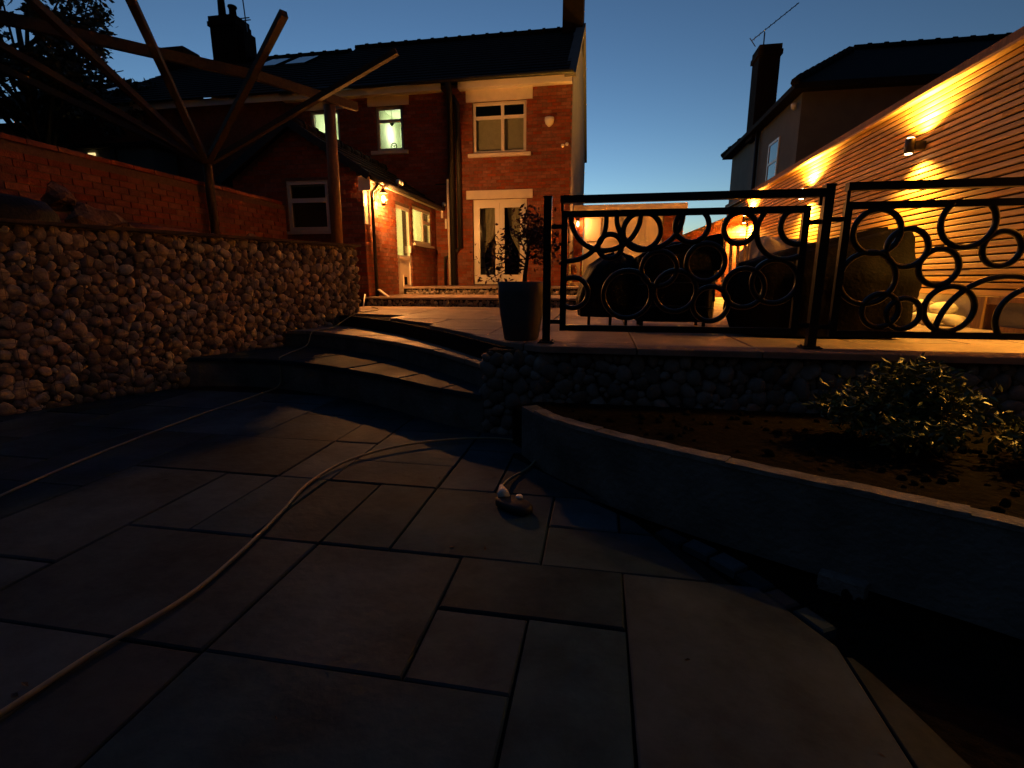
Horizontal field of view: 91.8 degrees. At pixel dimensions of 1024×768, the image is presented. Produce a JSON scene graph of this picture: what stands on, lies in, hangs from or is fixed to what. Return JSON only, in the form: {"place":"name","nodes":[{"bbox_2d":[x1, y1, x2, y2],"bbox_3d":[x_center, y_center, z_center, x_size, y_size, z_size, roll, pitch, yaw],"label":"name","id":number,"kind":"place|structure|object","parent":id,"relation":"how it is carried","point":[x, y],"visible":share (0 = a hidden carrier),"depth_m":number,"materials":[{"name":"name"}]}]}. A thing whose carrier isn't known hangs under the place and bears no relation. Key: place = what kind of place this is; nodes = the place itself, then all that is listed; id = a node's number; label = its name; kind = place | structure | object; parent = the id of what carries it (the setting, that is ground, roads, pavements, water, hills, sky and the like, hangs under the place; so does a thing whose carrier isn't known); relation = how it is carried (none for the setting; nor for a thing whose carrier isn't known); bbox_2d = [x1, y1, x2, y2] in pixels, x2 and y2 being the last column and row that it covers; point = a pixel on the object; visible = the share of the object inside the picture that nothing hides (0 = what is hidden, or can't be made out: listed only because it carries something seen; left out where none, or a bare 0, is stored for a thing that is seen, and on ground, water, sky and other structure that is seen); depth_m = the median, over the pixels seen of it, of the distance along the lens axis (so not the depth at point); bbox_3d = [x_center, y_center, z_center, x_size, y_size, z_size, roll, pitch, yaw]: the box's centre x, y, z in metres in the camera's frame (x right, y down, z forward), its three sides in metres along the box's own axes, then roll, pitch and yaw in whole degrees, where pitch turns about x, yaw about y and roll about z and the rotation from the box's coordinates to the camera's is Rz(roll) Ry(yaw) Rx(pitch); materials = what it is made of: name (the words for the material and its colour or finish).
{"place":"outdoors","nodes":[
{"label":"outdoors","id":0,"kind":"place"},
{"bbox_2d":[378,289,389,296],"bbox_3d":[-2.323,-1.643,8.979,0.215,0.147,0.070,5,13,21],"label":"door ramp board","id":1,"kind":"object","parent":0,"point":[382,292],"depth_m":8.96,"materials":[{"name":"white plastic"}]},
{"bbox_2d":[0,386,970,767],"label":"patio","id":2,"kind":"structure","parent":0,"point":[564,624],"depth_m":1.74,"materials":[{"name":"stone"}]},
{"bbox_2d":[0,218,361,415],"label":"gabion wall","id":3,"kind":"structure","parent":2,"relation":"on","point":[91,313],"depth_m":5.06,"materials":[{"name":"stone"}]},
{"bbox_2d":[0,193,60,229],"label":"dark tarp pile","id":4,"kind":"object","parent":3,"relation":"on","point":[15,207],"visible":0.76,"depth_m":4.33,"materials":[{"name":"black fabric"}]},
{"bbox_2d":[122,220,133,227],"bbox_3d":[-4.157,-1.655,5.316,0.196,0.191,0.244,0,12,1],"label":"rubble block","id":5,"kind":"object","parent":3,"relation":"on","point":[125,224],"depth_m":5.25,"materials":[{"name":"stone"}]},
{"bbox_2d":[0,306,378,496],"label":"garden hose","id":6,"kind":"object","parent":2,"relation":"on","point":[45,475],"visible":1,"depth_m":3.88,"materials":[{"name":"grey rubber"}]},
{"bbox_2d":[0,437,535,716],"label":"garden hose","id":7,"kind":"object","parent":2,"relation":"on","point":[503,491],"visible":0.87,"depth_m":1.90,"materials":[{"name":"plastic"}]},
{"bbox_2d":[185,346,488,433],"bbox_3d":[-2.356,-0.044,5.209,2.672,0.361,4.734,-8,14,-32],"label":"step","id":8,"kind":"object","parent":2,"relation":"on","point":[420,391],"visible":0.59,"depth_m":5.01,"materials":[{"name":"stone"}]},
{"bbox_2d":[286,326,483,386],"bbox_3d":[-1.909,-0.224,5.583,1.906,0.560,4.843,-7,14,-30],"label":"step","id":9,"kind":"object","parent":8,"relation":"on","point":[453,363],"visible":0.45,"depth_m":5.44,"materials":[{"name":"stone"}]},
{"bbox_2d":[0,422,884,756],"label":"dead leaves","id":10,"kind":"object","parent":2,"relation":"on","point":[328,668],"visible":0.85,"depth_m":1.44,"materials":[{"name":"brown plant"}]},
{"bbox_2d":[495,494,532,515],"bbox_3d":[0.013,0.615,2.556,0.220,0.056,0.130,11,16,42],"label":"socket block","id":11,"kind":"object","parent":2,"relation":"on","point":[518,504],"depth_m":2.52,"materials":[{"name":"black plastic"}]},
{"bbox_2d":[0,0,1023,267],"label":"sky","id":12,"kind":"structure","parent":0,"point":[668,82],"materials":[{"name":"blue"}]},
{"bbox_2d":[573,202,687,281],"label":"garage","id":13,"kind":"structure","parent":0,"point":[645,236],"depth_m":13.33,"materials":[{"name":"red brick"}]},
{"bbox_2d":[582,217,622,274],"bbox_3d":[2.468,-3.540,13.615,1.035,2.145,0.065,2,12,10],"label":"door leaf","id":14,"kind":"structure","parent":13,"relation":"in","point":[593,227],"depth_m":13.50,"materials":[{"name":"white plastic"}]},
{"bbox_2d":[623,216,662,257],"bbox_3d":[3.497,-3.503,13.437,1.035,2.145,0.065,2,12,10],"label":"door leaf","id":15,"kind":"structure","parent":13,"relation":"in","point":[648,232],"depth_m":13.29,"materials":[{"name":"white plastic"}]},
{"bbox_2d":[339,297,1023,364],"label":"terrace","id":16,"kind":"structure","parent":0,"point":[477,332],"depth_m":3.93,"materials":[{"name":"stone"}]},
{"bbox_2d":[67,0,351,188],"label":"neighbour house","id":17,"kind":"structure","parent":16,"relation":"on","point":[233,41],"depth_m":13.75,"materials":[{"name":"brick"}]},
{"bbox_2d":[241,0,250,31],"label":"roof aerial","id":18,"kind":"object","parent":17,"relation":"attached to","point":[245,17],"visible":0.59,"depth_m":16.66,"materials":[{"name":"metal"}]},
{"bbox_2d":[215,117,444,298],"bbox_3d":[-3.590,-3.499,11.024,3.105,3.430,4.190,2,12,10],"label":"kitchen extension","id":19,"kind":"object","parent":16,"relation":"on","point":[286,165],"visible":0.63,"depth_m":9.21,"materials":[{"name":"red brick"}]},
{"bbox_2d":[286,180,330,230],"bbox_3d":[-3.729,-3.276,9.139,0.840,0.890,0.062,2,12,10],"label":"window","id":20,"kind":"structure","parent":19,"relation":"in","point":[304,182],"depth_m":9.11,"materials":[{"name":"white plastic"}]},
{"bbox_2d":[374,187,387,205],"bbox_3d":[-2.454,-3.515,9.305,0.244,0.330,0.160,2,12,10],"label":"wall lantern","id":21,"kind":"object","parent":19,"relation":"attached to","point":[382,191],"depth_m":9.29,"materials":[{"name":"black metal"}]},
{"bbox_2d":[396,179,403,186],"bbox_3d":[-2.218,-3.953,9.803,0.110,0.149,0.240,2,12,10],"label":"security spotlight","id":22,"kind":"object","parent":19,"relation":"attached to","point":[399,182],"visible":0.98,"depth_m":9.72,"materials":[{"name":"white plastic"}]},
{"bbox_2d":[395,204,411,293],"bbox_3d":[-2.373,-2.911,10.829,0.100,1.840,0.820,2,12,10],"label":"side door","id":23,"kind":"structure","parent":19,"relation":"in","point":[404,262],"depth_m":10.96,"materials":[{"name":"white plastic"}]},
{"bbox_2d":[412,206,430,245],"bbox_3d":[-2.185,-3.748,11.843,0.062,0.820,1.260,2,12,10],"label":"window","id":24,"kind":"structure","parent":19,"relation":"in","point":[421,211],"depth_m":11.96,"materials":[{"name":"white plastic"}]},
{"bbox_2d":[278,0,586,285],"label":"brick house","id":25,"kind":"structure","parent":16,"relation":"on","point":[480,151],"depth_m":12.47,"materials":[{"name":"brick"}]},
{"bbox_2d":[311,110,339,139],"bbox_3d":[-4.793,-6.507,12.865,0.800,1.040,0.062,2,12,10],"label":"window","id":26,"kind":"structure","parent":25,"relation":"in","point":[313,114],"depth_m":12.78,"materials":[{"name":"white plastic"}]},
{"bbox_2d":[376,106,403,150],"bbox_3d":[-3.070,-6.444,12.566,0.720,1.040,0.062,2,12,10],"label":"window","id":27,"kind":"structure","parent":25,"relation":"in","point":[379,121],"depth_m":12.52,"materials":[{"name":"white plastic"}]},
{"bbox_2d":[441,210,446,228],"bbox_3d":[-1.738,-4.234,12.675,0.145,0.510,0.036,2,12,10],"label":"wall ornament","id":28,"kind":"object","parent":25,"relation":"attached to","point":[445,219],"depth_m":12.66,"materials":[{"name":"brown plastic"}]},
{"bbox_2d":[473,100,525,153],"bbox_3d":[-0.290,-6.250,12.153,1.330,1.170,0.157,2,12,10],"label":"window","id":29,"kind":"structure","parent":25,"relation":"in","point":[501,133],"depth_m":12.20,"materials":[{"name":"white plastic"}]},
{"bbox_2d":[473,199,526,283],"bbox_3d":[-0.284,-3.634,12.762,1.380,2.080,0.369,2,12,10],"label":"french door","id":30,"kind":"structure","parent":25,"relation":"in","point":[486,213],"depth_m":12.73,"materials":[{"name":"white plastic"}]},
{"bbox_2d":[545,116,553,126],"bbox_3d":[0.886,-6.214,11.765,0.220,0.200,0.220,2,12,10],"label":"alarm box","id":31,"kind":"object","parent":25,"relation":"attached to","point":[549,120],"visible":1,"depth_m":11.69,"materials":[{"name":"white plastic"}]},
{"bbox_2d":[571,282,578,285],"bbox_3d":[1.652,-2.578,13.522,0.350,0.400,0.217,2,12,10],"label":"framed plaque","id":32,"kind":"object","parent":25,"relation":"attached to","point":[574,283],"visible":0.09,"depth_m":13.50,"materials":[{"name":"brown plastic"}]},
{"bbox_2d":[571,262,579,275],"bbox_3d":[1.652,-3.087,13.415,0.350,0.400,0.217,2,12,10],"label":"framed plaque","id":33,"kind":"object","parent":25,"relation":"attached to","point":[575,268],"visible":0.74,"depth_m":13.38,"materials":[{"name":"brown plastic"}]},
{"bbox_2d":[359,294,576,307],"bbox_3d":[-1.465,-1.736,11.098,7.100,0.550,4.419,2,12,10],"label":"house step","id":34,"kind":"object","parent":16,"relation":"on","point":[452,300],"visible":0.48,"depth_m":8.90,"materials":[{"name":"stone"}]},
{"bbox_2d":[403,286,578,294],"bbox_3d":[0.028,-2.049,11.711,4.417,0.510,2.591,2,12,10],"label":"house step","id":35,"kind":"object","parent":34,"relation":"on","point":[484,290],"visible":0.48,"depth_m":10.62,"materials":[{"name":"stone"}]},
{"bbox_2d":[498,282,542,340],"bbox_3d":[0.077,-0.590,3.982,0.364,0.455,0.364,2,12,10],"label":"plant pot","id":36,"kind":"object","parent":16,"relation":"on","point":[521,307],"visible":0.92,"depth_m":3.83,"materials":[{"name":"ceramic"}]},
{"bbox_2d":[470,203,572,293],"bbox_3d":[0.053,-1.053,3.892,0.848,0.692,0.602,2,12,10],"label":"potted acer","id":37,"kind":"object","parent":36,"relation":"in","point":[535,238],"visible":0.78,"depth_m":3.86,"materials":[{"name":"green plant"}]},
{"bbox_2d":[537,195,554,342],"bbox_3d":[0.261,-0.832,3.670,0.120,1.057,0.120,2,12,10],"label":"fence post","id":38,"kind":"object","parent":16,"relation":"on","point":[547,262],"visible":1,"depth_m":3.64,"materials":[{"name":"black metal"}]},
{"bbox_2d":[550,188,825,334],"bbox_3d":[1.169,-0.843,3.503,1.787,0.959,0.060,2,12,10],"label":"ring fence panel","id":39,"kind":"object","parent":38,"relation":"attached to","point":[654,247],"visible":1,"depth_m":3.47,"materials":[{"name":"black metal"}]},
{"bbox_2d":[576,252,636,324],"bbox_3d":[1.009,-0.990,5.147,0.690,0.758,0.551,2,12,10],"label":"covered kettle barbecue","id":40,"kind":"object","parent":16,"relation":"on","point":[620,291],"visible":0.62,"depth_m":4.95,"materials":[{"name":"black fabric"}]},
{"bbox_2d":[633,233,723,326],"bbox_3d":[1.637,-1.028,4.987,0.815,0.898,0.608,2,12,10],"label":"covered gas barbecue","id":41,"kind":"object","parent":16,"relation":"on","point":[705,261],"visible":0.54,"depth_m":4.73,"materials":[{"name":"black fabric"}]},
{"bbox_2d":[683,215,746,296],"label":"end brick wall","id":42,"kind":"structure","parent":16,"relation":"on","point":[736,227],"depth_m":13.28,"materials":[{"name":"brick"}]},
{"bbox_2d":[712,238,750,317],"bbox_3d":[2.452,-1.172,5.577,0.494,0.941,0.561,2,12,10],"label":"fence","id":43,"kind":"object","parent":16,"relation":"on","point":[746,249],"visible":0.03,"depth_m":5.72,"materials":[{"name":"brown wood"}]},
{"bbox_2d":[739,236,810,261],"bbox_3d":[3.275,-1.260,5.902,1.228,0.978,0.792,2,12,10],"label":"pale cushion cover","id":44,"kind":"object","parent":16,"relation":"on","point":[772,244],"visible":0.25,"depth_m":5.66,"materials":[{"name":"fabric"}]},
{"bbox_2d":[797,183,836,348],"bbox_3d":[2.077,-0.777,3.352,0.120,1.082,0.120,2,12,10],"label":"fence post","id":45,"kind":"object","parent":16,"relation":"on","point":[820,259],"visible":1,"depth_m":3.33,"materials":[{"name":"black metal"}]},
{"bbox_2d":[818,177,1023,339],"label":"ring fence panel","id":46,"kind":"object","parent":45,"relation":"attached to","point":[951,248],"visible":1,"depth_m":3.23,"materials":[{"name":"black metal"}]},
{"bbox_2d":[723,226,921,336],"bbox_3d":[2.605,-0.880,4.234,1.428,0.880,0.838,2,12,10],"label":"covered lounge set","id":47,"kind":"object","parent":16,"relation":"on","point":[865,276],"visible":0.6,"depth_m":3.92,"materials":[{"name":"grey fabric"}]},
{"bbox_2d":[725,26,1023,325],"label":"slatted wall","id":48,"kind":"structure","parent":16,"relation":"on","point":[965,119],"depth_m":5.58,"materials":[{"name":"brown wood"}]},
{"bbox_2d":[742,216,750,222],"bbox_3d":[6.116,-4.294,12.934,0.213,0.184,0.104,2,12,10],"label":"up down light","id":49,"kind":"object","parent":48,"relation":"attached to","point":[745,219],"visible":0.89,"depth_m":12.90,"materials":[{"name":"black metal"}]},
{"bbox_2d":[903,137,926,154],"bbox_3d":[4.860,-2.874,5.988,0.213,0.184,0.104,2,12,10],"label":"up down light","id":50,"kind":"object","parent":48,"relation":"attached to","point":[911,145],"visible":1,"depth_m":5.96,"materials":[{"name":"black metal"}]},
{"bbox_2d":[920,313,942,324],"bbox_3d":[4.449,-0.685,5.262,0.262,0.126,0.216,-27,19,-30],"label":"white cobble","id":51,"kind":"object","parent":16,"relation":"on","point":[931,316],"visible":0.34,"depth_m":5.20,"materials":[{"name":"white stone"}]},
{"bbox_2d":[929,302,957,313],"bbox_3d":[4.652,-0.814,5.336,0.220,0.114,0.263,-13,17,18],"label":"white cobble","id":52,"kind":"object","parent":51,"relation":"on","point":[936,307],"visible":0.68,"depth_m":5.30,"materials":[{"name":"white stone"}]},
{"bbox_2d":[942,314,968,326],"bbox_3d":[4.564,-0.642,5.109,0.192,0.108,0.237,-27,41,-33],"label":"white cobble","id":53,"kind":"object","parent":16,"relation":"on","point":[951,320],"visible":0.65,"depth_m":5.08,"materials":[{"name":"white stone"}]},
{"bbox_2d":[970,296,998,328],"bbox_3d":[4.565,-0.641,4.580,0.120,0.310,0.680,2,12,10],"label":"timber post frame","id":54,"kind":"object","parent":16,"relation":"on","point":[987,306],"visible":0.74,"depth_m":4.80,"materials":[{"name":"brown wood"}]},
{"bbox_2d":[998,297,1023,332],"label":"dark planter box","id":55,"kind":"object","parent":16,"relation":"on","point":[1011,320],"visible":0.77,"depth_m":4.14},
{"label":"raised bed soil","id":56,"kind":"structure","parent":16,"relation":"on","visible":0},
{"bbox_2d":[64,202,123,229],"bbox_3d":[-4.282,-1.655,5.070,0.323,0.360,0.460,-17,-18,21],"label":"rubble block","id":57,"kind":"object","parent":56,"relation":"on","point":[82,213],"depth_m":4.97,"materials":[{"name":"stone"}]},
{"bbox_2d":[40,181,76,211],"bbox_3d":[-4.449,-1.847,4.901,0.282,0.289,0.260,1,12,5],"label":"rubble block","id":58,"kind":"object","parent":57,"relation":"on","point":[57,197],"depth_m":4.83,"materials":[{"name":"stone"}]},
{"bbox_2d":[0,132,287,242],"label":"brick garden wall","id":59,"kind":"structure","parent":56,"relation":"on","point":[32,169],"depth_m":6.18,"materials":[{"name":"red brick"}]},
{"bbox_2d":[129,222,198,236],"bbox_3d":[-4.373,-1.858,6.161,0.193,0.213,1.105,3,12,12],"label":"fallen pipe","id":60,"kind":"object","parent":56,"relation":"on","point":[139,225],"visible":0.13,"depth_m":6.04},
{"bbox_2d":[0,0,398,246],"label":"fan pergola","id":61,"kind":"object","parent":56,"relation":"on","point":[54,25],"visible":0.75,"depth_m":6.04,"materials":[{"name":"brown wood"}]},
{"bbox_2d":[246,233,256,240],"bbox_3d":[-3.731,-2.039,7.044,0.223,0.209,0.324,11,23,6],"label":"rubble block","id":62,"kind":"object","parent":56,"relation":"on","point":[251,234],"depth_m":7.02,"materials":[{"name":"stone"}]},
{"bbox_3d":[4.709,-0.808,5.893,0.200,0.103,0.240,15,16,27],"label":"white cobble","id":63,"kind":"object","parent":16,"relation":"on","visible":0},
{"bbox_2d":[913,299,933,311],"bbox_3d":[4.723,-0.908,5.728,0.299,0.144,0.247,-12,1,-32],"label":"white cobble","id":64,"kind":"object","parent":63,"relation":"on","point":[921,301],"visible":0.19,"depth_m":5.66,"materials":[{"name":"white stone"}]},
{"bbox_2d":[601,503,1023,767],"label":"ground","id":65,"kind":"structure","parent":0,"point":[966,703],"depth_m":1.66,"materials":[{"name":"soil"}]},
{"bbox_2d":[0,0,155,147],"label":"leafy tree","id":66,"kind":"object","parent":65,"relation":"on","point":[62,58],"visible":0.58,"depth_m":12.49,"materials":[{"name":"green plant"}]},
{"bbox_2d":[0,46,203,147],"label":"row house","id":67,"kind":"structure","parent":65,"relation":"on","point":[75,134],"depth_m":14.39,"materials":[{"name":"brick"}]},
{"bbox_2d":[67,141,178,175],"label":"rendered outbuilding","id":68,"kind":"structure","parent":65,"relation":"on","point":[150,155],"depth_m":13.03,"materials":[{"name":"tile"}]},
{"bbox_2d":[479,347,1023,434],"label":"retaining wall","id":69,"kind":"structure","parent":65,"relation":"on","point":[512,377],"depth_m":3.50,"materials":[{"name":"grey stone"}]},
{"bbox_2d":[512,402,1023,517],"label":"planter soil","id":70,"kind":"structure","parent":65,"relation":"on","point":[788,447],"depth_m":2.67,"materials":[{"name":"brown soil"}]},
{"bbox_2d":[571,404,1023,657],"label":"soil clods","id":71,"kind":"object","parent":70,"relation":"on","point":[914,634],"visible":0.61,"depth_m":2.23,"materials":[{"name":"brown soil"}]},
{"bbox_2d":[796,352,1023,456],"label":"planter shrub","id":72,"kind":"object","parent":70,"relation":"on","point":[905,408],"visible":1,"depth_m":2.57,"materials":[{"name":"green plant"}]},
{"bbox_2d":[977,407,1023,462],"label":"planter shrub","id":73,"kind":"object","parent":70,"relation":"on","point":[1014,434],"visible":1,"depth_m":2.43,"materials":[{"name":"green plant"}]},
{"bbox_2d":[522,405,1023,639],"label":"planter wall","id":74,"kind":"structure","parent":65,"relation":"on","point":[960,561],"depth_m":2.08,"materials":[{"name":"grey concrete"}]},
{"bbox_2d":[721,32,1011,202],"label":"hipped house","id":75,"kind":"structure","parent":65,"relation":"on","point":[840,93],"depth_m":13.01,"materials":[{"name":"tile"}]},
{"bbox_2d":[765,137,779,180],"bbox_3d":[7.543,-6.119,14.419,0.050,1.760,0.900,2,12,10],"label":"window","id":76,"kind":"structure","parent":75,"relation":"in","point":[773,150],"depth_m":14.31,"materials":[{"name":"white plastic"}]},
{"bbox_2d":[749,3,798,46],"bbox_3d":[8.107,-11.050,15.391,1.307,1.210,0.300,5,13,22],"label":"yagi aerial","id":77,"kind":"object","parent":75,"relation":"attached to","point":[770,25],"visible":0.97,"depth_m":15.46,"materials":[{"name":"metal"}]},
{"bbox_2d":[791,102,797,110],"bbox_3d":[7.133,-7.011,12.541,0.160,0.180,0.160,2,12,10],"label":"wall floodlight","id":78,"kind":"object","parent":75,"relation":"attached to","point":[794,106],"depth_m":12.50,"materials":[{"name":"white plastic"}]}
]}

